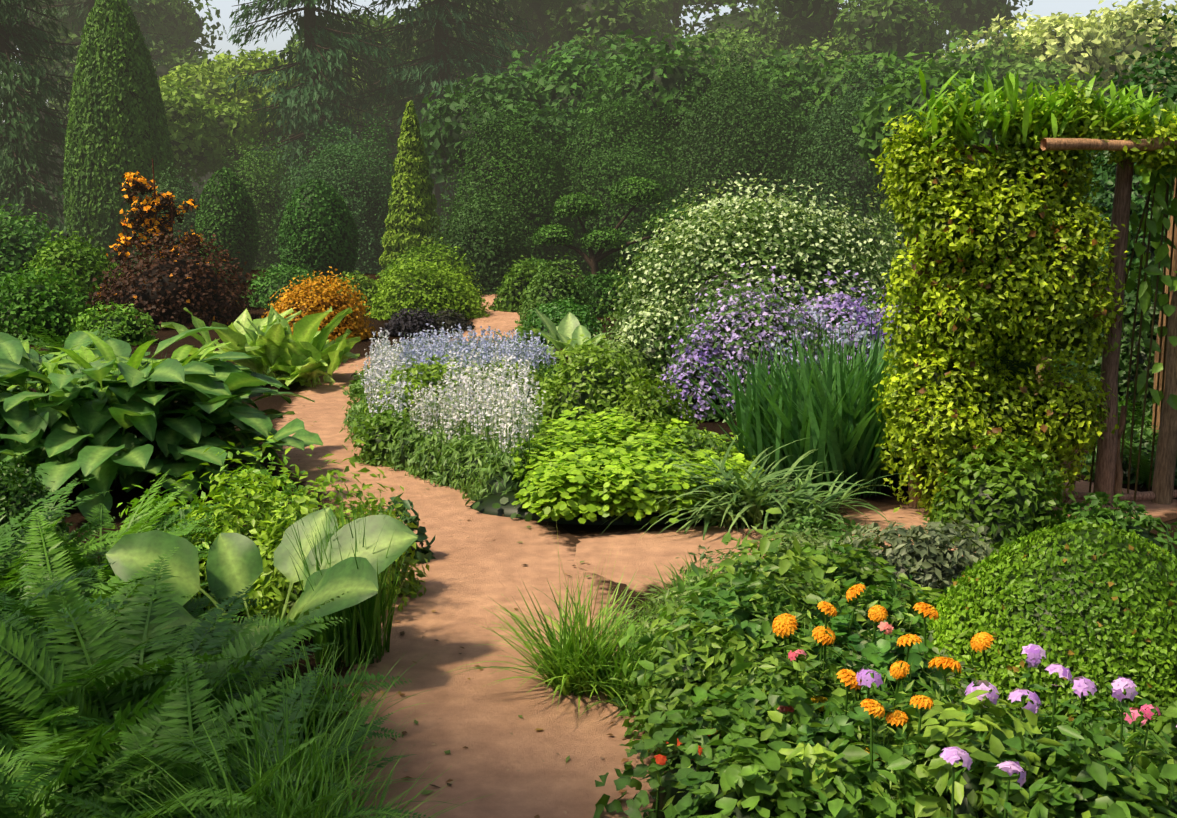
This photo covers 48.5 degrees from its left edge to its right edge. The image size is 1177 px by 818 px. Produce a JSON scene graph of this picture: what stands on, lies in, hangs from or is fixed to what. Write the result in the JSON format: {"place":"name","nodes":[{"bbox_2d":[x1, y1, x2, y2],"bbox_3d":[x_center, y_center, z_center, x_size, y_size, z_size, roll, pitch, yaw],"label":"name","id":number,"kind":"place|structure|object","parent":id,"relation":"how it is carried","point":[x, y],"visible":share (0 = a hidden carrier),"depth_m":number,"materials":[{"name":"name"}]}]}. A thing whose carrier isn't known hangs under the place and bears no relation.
{"place":"outdoors","nodes":[
{"label":"outdoors","id":0,"kind":"place"},
{"bbox_2d":[267,294,666,817],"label":"garden path","id":1,"kind":"structure","parent":0,"point":[477,713],"depth_m":5.49,"materials":[{"name":"brown soil"}]},
{"bbox_2d":[284,319,649,817],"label":"fallen leaves","id":2,"kind":"object","parent":1,"relation":"on","point":[448,752],"visible":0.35,"depth_m":4.82,"materials":[{"name":"brown plant"}]},
{"bbox_2d":[1,0,1176,121],"label":"sky","id":3,"kind":"structure","parent":0,"point":[1043,8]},
{"bbox_2d":[11,228,1176,812],"bbox_3d":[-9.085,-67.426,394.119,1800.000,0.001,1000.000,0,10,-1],"label":"ground","id":4,"kind":"structure","parent":0,"point":[119,494],"depth_m":8.69,"materials":[{"name":"soil"}]},
{"bbox_2d":[63,0,179,272],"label":"conical topiary tree","id":5,"kind":"object","parent":4,"relation":"on","point":[117,128],"visible":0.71,"depth_m":28.26,"materials":[{"name":"green plant"}]},
{"bbox_2d":[105,159,207,264],"bbox_3d":[-6.249,-2.451,18.966,1.348,2.318,0.897,0,10,-1],"label":"orange tree","id":6,"kind":"object","parent":4,"relation":"on","point":[144,209],"depth_m":18.79,"materials":[{"name":"orange plant"}]},
{"bbox_2d":[0,299,494,817],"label":"bed plants","id":7,"kind":"object","parent":4,"relation":"on","point":[130,683],"visible":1,"depth_m":5.46,"materials":[{"name":"green plant"}]},
{"bbox_2d":[0,0,541,259],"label":"conifer tree","id":8,"kind":"object","parent":4,"relation":"on","point":[31,126],"depth_m":34.39,"materials":[{"name":"green plant"}]},
{"bbox_2d":[195,100,478,297],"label":"topiary shrubs","id":9,"kind":"object","parent":4,"relation":"on","point":[318,224],"visible":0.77,"depth_m":24.20,"materials":[{"name":"green plant"}]},
{"bbox_2d":[339,297,791,525],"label":"bed plants","id":10,"kind":"object","parent":4,"relation":"on","point":[606,429],"visible":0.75,"depth_m":8.96,"materials":[{"name":"green plant"}]},
{"bbox_2d":[356,322,556,453],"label":"bed flowers","id":11,"kind":"object","parent":10,"relation":"on","point":[473,346],"visible":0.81,"depth_m":9.96,"materials":[{"name":"white plant"}]},
{"bbox_2d":[0,0,1167,223],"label":"tree","id":12,"kind":"object","parent":4,"relation":"on","point":[622,38],"depth_m":35.39,"materials":[{"name":"green plant"}]},
{"bbox_2d":[935,0,1176,103],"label":"flowering tree foliage","id":13,"kind":"object","parent":12,"relation":"attached to","point":[1082,44],"visible":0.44,"depth_m":36.52,"materials":[{"name":"green plant"}]},
{"bbox_2d":[0,1,1176,346],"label":"shrubs","id":14,"kind":"object","parent":4,"relation":"on","point":[66,291],"visible":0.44,"depth_m":25.45,"materials":[{"name":"green plant"}]},
{"bbox_2d":[517,176,693,279],"bbox_3d":[0.373,-3.024,22.922,3.292,2.093,1.453,0,10,-1],"label":"cloud tree","id":15,"kind":"object","parent":4,"relation":"on","point":[631,190],"depth_m":22.71,"materials":[{"name":"green plant"}]},
{"bbox_2d":[657,263,904,419],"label":"bed flowers","id":16,"kind":"object","parent":4,"relation":"on","point":[838,307],"visible":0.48,"depth_m":11.26,"materials":[{"name":"purple plant"}]},
{"bbox_2d":[446,499,1176,817],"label":"bed plants","id":17,"kind":"object","parent":4,"relation":"on","point":[710,649],"visible":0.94,"depth_m":4.17,"materials":[{"name":"green plant"}]},
{"bbox_2d":[654,584,1176,787],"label":"bed flowers","id":18,"kind":"object","parent":17,"relation":"on","point":[785,624],"visible":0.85,"depth_m":4.00,"materials":[{"name":"orange plant"}]},
{"bbox_2d":[592,9,1176,744],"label":"bed plants","id":19,"kind":"object","parent":4,"relation":"on","point":[1086,593],"visible":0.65,"depth_m":8.13,"materials":[{"name":"green plant"}]},
{"bbox_2d":[907,125,1176,507],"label":"trellis frame","id":20,"kind":"object","parent":4,"relation":"on","point":[1107,480],"visible":0.38,"depth_m":8.14,"materials":[{"name":"brown wood"}]},
{"bbox_2d":[870,62,1176,514],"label":"climbing vine","id":21,"kind":"object","parent":20,"relation":"on","point":[1006,235],"visible":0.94,"depth_m":7.71,"materials":[{"name":"green plant"}]},
{"bbox_2d":[572,479,1176,596],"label":"branch path","id":22,"kind":"structure","parent":0,"point":[647,551],"depth_m":7.38,"materials":[{"name":"brown soil"}]}
]}

